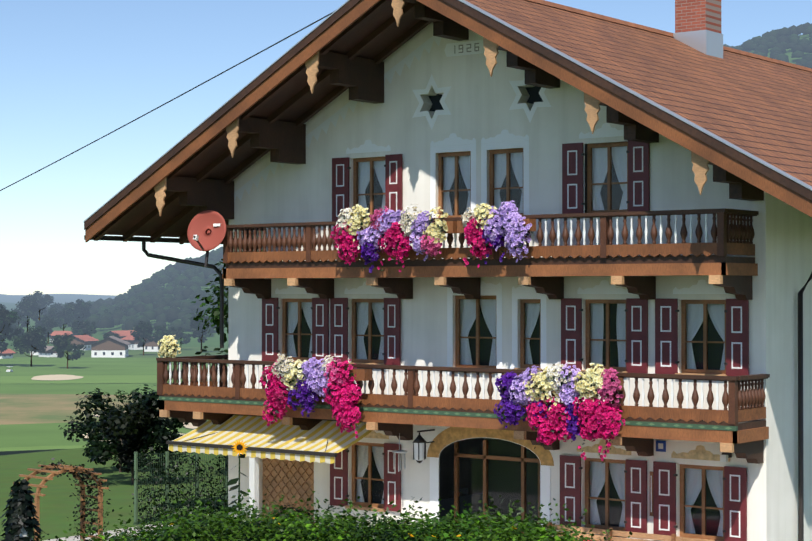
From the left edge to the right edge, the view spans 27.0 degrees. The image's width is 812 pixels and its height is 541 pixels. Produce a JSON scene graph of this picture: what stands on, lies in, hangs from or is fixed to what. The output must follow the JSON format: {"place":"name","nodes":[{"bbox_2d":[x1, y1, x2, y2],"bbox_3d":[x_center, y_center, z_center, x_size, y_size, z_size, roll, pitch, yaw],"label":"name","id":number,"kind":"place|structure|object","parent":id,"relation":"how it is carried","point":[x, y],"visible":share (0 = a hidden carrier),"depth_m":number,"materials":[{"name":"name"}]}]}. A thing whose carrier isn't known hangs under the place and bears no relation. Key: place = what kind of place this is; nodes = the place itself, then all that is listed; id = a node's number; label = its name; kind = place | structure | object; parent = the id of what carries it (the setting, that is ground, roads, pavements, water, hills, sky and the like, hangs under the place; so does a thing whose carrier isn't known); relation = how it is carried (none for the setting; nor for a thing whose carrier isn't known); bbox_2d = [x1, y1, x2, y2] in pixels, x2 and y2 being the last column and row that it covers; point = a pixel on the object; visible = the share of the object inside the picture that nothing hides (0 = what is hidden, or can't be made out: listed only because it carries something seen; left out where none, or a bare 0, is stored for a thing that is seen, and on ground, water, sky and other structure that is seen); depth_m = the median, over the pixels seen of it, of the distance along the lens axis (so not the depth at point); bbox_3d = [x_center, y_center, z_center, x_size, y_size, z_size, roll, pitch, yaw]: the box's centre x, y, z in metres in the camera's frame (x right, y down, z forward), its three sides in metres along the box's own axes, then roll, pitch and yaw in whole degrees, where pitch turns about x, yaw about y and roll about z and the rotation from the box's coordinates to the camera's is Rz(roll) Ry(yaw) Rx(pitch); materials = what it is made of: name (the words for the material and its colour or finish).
{"place":"outdoors","nodes":[
{"label":"outdoors","id":0,"kind":"place"},
{"bbox_2d":[0,302,49,314],"bbox_3d":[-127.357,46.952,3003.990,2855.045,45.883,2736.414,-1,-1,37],"label":"hill","id":1,"kind":"structure","parent":0,"point":[9,306],"depth_m":2597.39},
{"bbox_2d":[0,294,117,304],"bbox_3d":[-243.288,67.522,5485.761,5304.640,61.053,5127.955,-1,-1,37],"label":"hill","id":2,"kind":"structure","parent":0,"point":[63,298],"depth_m":4313.82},
{"bbox_2d":[0,11,333,190],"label":"power cable","id":3,"kind":"object","parent":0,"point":[177,96],"visible":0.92,"depth_m":46.93,"materials":[{"name":"black plastic"}]},
{"bbox_2d":[0,357,467,494],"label":"golf course","id":4,"kind":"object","parent":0,"point":[39,398],"depth_m":430.51,"materials":[{"name":"green plant"}]},
{"bbox_2d":[0,347,482,540],"bbox_3d":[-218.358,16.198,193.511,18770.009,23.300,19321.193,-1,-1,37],"label":"terrain","id":5,"kind":"structure","parent":0,"point":[58,504],"depth_m":45.83,"materials":[{"name":"green plant"}]},
{"bbox_2d":[0,304,20,352],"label":"tree","id":6,"kind":"object","parent":5,"relation":"on","point":[8,318],"visible":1,"depth_m":575.25,"materials":[{"name":"green plant"}]},
{"bbox_2d":[10,325,26,340],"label":"tree","id":7,"kind":"object","parent":5,"relation":"on","point":[19,327],"visible":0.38,"depth_m":785.22,"materials":[{"name":"green plant"}]},
{"bbox_2d":[0,479,42,540],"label":"thuja conifer","id":8,"kind":"object","parent":5,"relation":"on","point":[20,523],"visible":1,"depth_m":12.93,"materials":[{"name":"green plant"}]},
{"bbox_2d":[11,296,40,331],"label":"tree","id":9,"kind":"object","parent":5,"relation":"on","point":[28,307],"visible":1,"depth_m":970.20,"materials":[{"name":"green plant"}]},
{"bbox_2d":[11,326,47,366],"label":"tree","id":10,"kind":"object","parent":5,"relation":"on","point":[31,340],"visible":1,"depth_m":573.25,"materials":[{"name":"green plant"}]},
{"bbox_2d":[26,291,53,320],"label":"tree","id":11,"kind":"object","parent":5,"relation":"on","point":[43,301],"visible":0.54,"depth_m":1151.98,"materials":[{"name":"green plant"}]},
{"bbox_2d":[35,314,54,327],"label":"tree","id":12,"kind":"object","parent":5,"relation":"on","point":[38,322],"visible":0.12,"depth_m":985.01,"materials":[{"name":"green plant"}]},
{"bbox_2d":[37,316,58,343],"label":"tree","id":13,"kind":"object","parent":5,"relation":"on","point":[48,324],"visible":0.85,"depth_m":828.71,"materials":[{"name":"green plant"}]},
{"bbox_2d":[45,302,67,314],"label":"tree","id":14,"kind":"object","parent":5,"relation":"on","point":[59,307],"visible":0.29,"depth_m":1173.95,"materials":[{"name":"green plant"}]},
{"bbox_2d":[11,458,113,540],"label":"garden arch","id":15,"kind":"structure","parent":5,"relation":"on","point":[77,471],"depth_m":32.84,"materials":[{"name":"brown wood"}]},
{"bbox_2d":[48,307,77,330],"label":"tree","id":16,"kind":"object","parent":5,"relation":"on","point":[62,317],"visible":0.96,"depth_m":970.21,"materials":[{"name":"green plant"}]},
{"bbox_2d":[50,333,85,368],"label":"tree","id":17,"kind":"object","parent":5,"relation":"on","point":[61,345],"visible":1,"depth_m":559.40,"materials":[{"name":"green plant"}]},
{"bbox_2d":[65,299,91,324],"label":"tree","id":18,"kind":"object","parent":5,"relation":"on","point":[81,307],"visible":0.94,"depth_m":1002.66,"materials":[{"name":"green plant"}]},
{"bbox_2d":[71,319,96,336],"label":"tree","id":19,"kind":"object","parent":5,"relation":"on","point":[84,328],"visible":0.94,"depth_m":786.02,"materials":[{"name":"green plant"}]},
{"bbox_2d":[0,330,176,358],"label":"village houses","id":20,"kind":"structure","parent":5,"relation":"on","point":[112,347],"depth_m":668.78,"materials":[{"name":"white plaster"},{"name":"red roof tiles"}]},
{"bbox_2d":[58,401,157,471],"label":"bush beside house","id":21,"kind":"object","parent":5,"relation":"on","point":[82,426],"visible":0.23,"depth_m":50.78,"materials":[{"name":"green plant"}]},
{"bbox_2d":[103,332,120,338],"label":"tree","id":22,"kind":"object","parent":5,"relation":"on","point":[106,335],"visible":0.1,"depth_m":700.49,"materials":[{"name":"green plant"}]},
{"bbox_2d":[44,525,200,540],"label":"garden path","id":23,"kind":"structure","parent":5,"relation":"on","point":[70,538],"depth_m":36.74,"materials":[{"name":"white gravel"}]},
{"bbox_2d":[225,439,248,512],"bbox_3d":[-3.272,4.475,32.554,0.484,2.475,0.498,0,-1,0],"label":"sunflower","id":24,"kind":"object","parent":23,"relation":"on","point":[239,447],"visible":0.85,"depth_m":32.55,"materials":[{"name":"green plant"}]},
{"bbox_2d":[249,457,258,518],"bbox_3d":[-3.082,4.686,34.304,0.220,2.100,0.220,-1,-1,37],"label":"post","id":25,"kind":"object","parent":23,"relation":"on","point":[254,477],"visible":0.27,"depth_m":34.26,"materials":[{"name":"grey paint"}]},
{"bbox_2d":[272,504,313,537],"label":"potted shrubs","id":26,"kind":"object","parent":23,"relation":"on","point":[296,510],"visible":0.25,"depth_m":34.32,"materials":[{"name":"green plant"}]},
{"bbox_2d":[546,522,682,540],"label":"garden bench","id":27,"kind":"object","parent":23,"relation":"on","point":[672,537],"visible":0.56,"depth_m":30.73,"materials":[{"name":"brown wood"}]},
{"bbox_2d":[107,405,144,426],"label":"bush","id":28,"kind":"object","parent":5,"relation":"on","point":[117,410],"visible":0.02,"depth_m":86.17,"materials":[{"name":"green plant"}]},
{"bbox_2d":[110,390,143,426],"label":"bush","id":29,"kind":"object","parent":5,"relation":"on","point":[121,397],"visible":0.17,"depth_m":92.70,"materials":[{"name":"green plant"}]},
{"bbox_2d":[72,384,187,483],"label":"bush beside house","id":30,"kind":"object","parent":5,"relation":"on","point":[135,432],"visible":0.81,"depth_m":46.45,"materials":[{"name":"green plant"}]},
{"bbox_2d":[130,321,153,354],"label":"tree","id":31,"kind":"object","parent":5,"relation":"on","point":[143,329],"visible":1,"depth_m":683.16,"materials":[{"name":"green plant"}]},
{"bbox_2d":[153,324,176,342],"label":"tree","id":32,"kind":"object","parent":5,"relation":"on","point":[160,333],"visible":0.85,"depth_m":714.84,"materials":[{"name":"green plant"}]},
{"bbox_2d":[129,448,227,524],"bbox_3d":[-5.253,5.113,39.598,0.650,2.104,3.008,-1,-1,42],"label":"garden fence","id":33,"kind":"object","parent":5,"relation":"on","point":[196,479],"visible":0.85,"depth_m":39.41,"materials":[{"name":"green metal"}]},
{"bbox_2d":[170,327,190,349],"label":"tree","id":34,"kind":"object","parent":5,"relation":"on","point":[181,334],"visible":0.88,"depth_m":749.62,"materials":[{"name":"green plant"}]},
{"bbox_2d":[189,312,214,350],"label":"tree","id":35,"kind":"object","parent":5,"relation":"on","point":[199,333],"visible":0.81,"depth_m":714.36,"materials":[{"name":"green plant"}]},
{"bbox_2d":[191,259,227,342],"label":"tree","id":36,"kind":"object","parent":5,"relation":"on","point":[215,312],"visible":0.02,"depth_m":51.78,"materials":[{"name":"green plant"}]},
{"bbox_2d":[193,294,227,380],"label":"tree","id":37,"kind":"object","parent":5,"relation":"on","point":[225,324],"depth_m":47.99,"materials":[{"name":"green plant"}]},
{"bbox_2d":[38,489,632,540],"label":"hedge shrubs","id":38,"kind":"object","parent":5,"relation":"on","point":[242,526],"visible":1,"depth_m":12.70,"materials":[{"name":"green plant"}]},
{"bbox_2d":[41,22,811,331],"bbox_3d":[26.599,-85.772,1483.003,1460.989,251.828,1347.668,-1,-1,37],"label":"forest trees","id":39,"kind":"object","parent":5,"relation":"on","point":[151,298],"visible":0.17,"depth_m":1100.70,"materials":[{"name":"green plant"}]},
{"bbox_2d":[228,22,811,540],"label":"house walls","id":40,"kind":"structure","parent":5,"relation":"on","point":[478,100],"depth_m":32.47,"materials":[{"name":"paint"}]},
{"bbox_2d":[166,414,372,463],"bbox_3d":[-2.709,3.384,34.968,4.610,0.840,1.700,-1,-1,37],"label":"awning","id":41,"kind":"object","parent":40,"relation":"attached to","point":[325,440],"visible":0.88,"depth_m":34.70,"materials":[{"name":"fabric"}]},
{"bbox_2d":[262,427,553,540],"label":"doorway","id":42,"kind":"structure","parent":40,"relation":"attached to","point":[512,471],"depth_m":34.08,"materials":[{"name":"painted ochre plaster"},{"name":"wood"},{"name":"glass"}]},
{"bbox_2d":[412,429,434,462],"bbox_3d":[0.371,3.462,33.310,0.320,0.640,0.629,-1,-1,37],"label":"wall lantern","id":43,"kind":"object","parent":40,"relation":"attached to","point":[419,442],"depth_m":33.09,"materials":[{"name":"grey metal"}]},
{"bbox_2d":[84,0,811,242],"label":"roof timbers","id":44,"kind":"object","parent":40,"relation":"attached to","point":[746,175],"visible":0.94,"depth_m":32.79,"materials":[{"name":"brown wood"}]},
{"bbox_2d":[84,210,585,243],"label":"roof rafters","id":45,"kind":"object","parent":44,"relation":"attached to","point":[183,239],"visible":0.02,"depth_m":37.98,"materials":[{"name":"brown wood"}]},
{"bbox_2d":[106,0,811,236],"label":"roof slabs","id":46,"kind":"structure","parent":44,"relation":"on","point":[760,109],"depth_m":33.72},
{"bbox_2d":[525,0,811,71],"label":"ridge tiles","id":47,"kind":"object","parent":44,"relation":"on","point":[611,19],"visible":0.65,"depth_m":38.57,"materials":[{"name":"red tile"}]},
{"bbox_2d":[673,0,722,58],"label":"chimney","id":48,"kind":"object","parent":44,"relation":"on","point":[698,25],"visible":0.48,"depth_m":39.60,"materials":[{"name":"brick"}]},
{"bbox_2d":[234,36,682,201],"bbox_3d":[1.173,-3.230,33.182,12.700,3.721,0.002,-1,-1,37],"label":"painted frieze","id":49,"kind":"object","parent":40,"relation":"attached to","point":[351,104],"visible":0.33,"depth_m":35.15,"materials":[{"name":"brown paint"}]},
{"bbox_2d":[159,275,763,463],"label":"balcony brackets","id":50,"kind":"object","parent":40,"relation":"attached to","point":[739,287],"visible":0.79,"depth_m":32.26,"materials":[{"name":"brown wood"}]},
{"bbox_2d":[392,433,406,471],"bbox_3d":[-0.130,3.600,33.525,0.320,0.750,0.304,-1,-1,37],"label":"wind chime","id":51,"kind":"object","parent":50,"relation":"attached to","point":[399,451],"visible":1,"depth_m":33.48,"materials":[{"name":"silver metal"}]},
{"bbox_2d":[223,208,758,278],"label":"balcony","id":52,"kind":"structure","parent":50,"relation":"on","point":[248,262],"depth_m":30.61,"materials":[{"name":"brown wood"}]},
{"bbox_2d":[187,210,225,266],"bbox_3d":[-4.136,-0.669,35.280,0.736,1.204,0.773,0,-1,-17],"label":"satellite dish","id":53,"kind":"object","parent":52,"relation":"attached to","point":[206,231],"visible":1,"depth_m":35.42,"materials":[{"name":"red paint"},{"name":"dark metal"},{"name":"white plastic"}]},
{"bbox_2d":[156,355,769,443],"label":"balcony","id":54,"kind":"structure","parent":40,"relation":"attached to","point":[737,422],"depth_m":31.80,"materials":[{"name":"brown wood"}]},
{"bbox_2d":[157,335,180,364],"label":"potted flowers","id":55,"kind":"object","parent":54,"relation":"on","point":[170,344],"visible":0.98,"depth_m":36.45,"materials":[{"name":"yellow plant"}]},
{"bbox_2d":[268,218,622,390],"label":"flower boxes","id":56,"kind":"object","parent":54,"relation":"attached to","point":[363,374],"visible":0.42,"depth_m":31.58,"materials":[{"name":"brown wood"}]},
{"bbox_2d":[259,353,361,437],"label":"flowers","id":57,"kind":"object","parent":56,"relation":"attached to","point":[330,376],"visible":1,"depth_m":33.44,"materials":[{"name":"pink plant"}]},
{"bbox_2d":[330,204,448,272],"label":"flowers","id":58,"kind":"object","parent":56,"relation":"attached to","point":[430,238],"visible":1,"depth_m":32.26,"materials":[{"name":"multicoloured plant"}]},
{"bbox_2d":[461,200,532,267],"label":"flowers","id":59,"kind":"object","parent":56,"relation":"attached to","point":[485,228],"visible":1,"depth_m":30.79,"materials":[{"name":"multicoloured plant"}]},
{"bbox_2d":[493,362,624,463],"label":"balcony flowers","id":60,"kind":"object","parent":56,"relation":"attached to","point":[590,418],"visible":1,"depth_m":29.85,"materials":[{"name":"pink plant"}]},
{"bbox_2d":[142,242,811,540],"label":"downpipes","id":61,"kind":"object","parent":40,"relation":"attached to","point":[800,426],"visible":0.98,"depth_m":30.13,"materials":[{"name":"grey metal"}]},
{"bbox_2d":[412,40,550,129],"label":"wall decorations","id":62,"kind":"object","parent":40,"relation":"attached to","point":[440,107],"visible":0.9,"depth_m":33.26,"materials":[{"name":"white paint"}]},
{"bbox_2d":[262,123,748,540],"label":"windows","id":63,"kind":"structure","parent":40,"relation":"attached to","point":[714,342],"depth_m":31.64,"materials":[{"name":"brown wood"}]},
{"bbox_2d":[650,440,731,515],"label":"wall fittings","id":64,"kind":"object","parent":40,"relation":"attached to","point":[661,447],"depth_m":30.50,"materials":[{"name":"grey metal"}]},
{"bbox_2d":[0,34,811,347],"bbox_3d":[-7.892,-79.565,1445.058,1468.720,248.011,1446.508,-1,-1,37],"label":"trees","id":65,"kind":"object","parent":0,"point":[212,340],"depth_m":925.73,"materials":[{"name":"green plant"}]},
{"bbox_2d":[0,0,811,294],"label":"sky","id":66,"kind":"structure","parent":0,"point":[73,73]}
]}

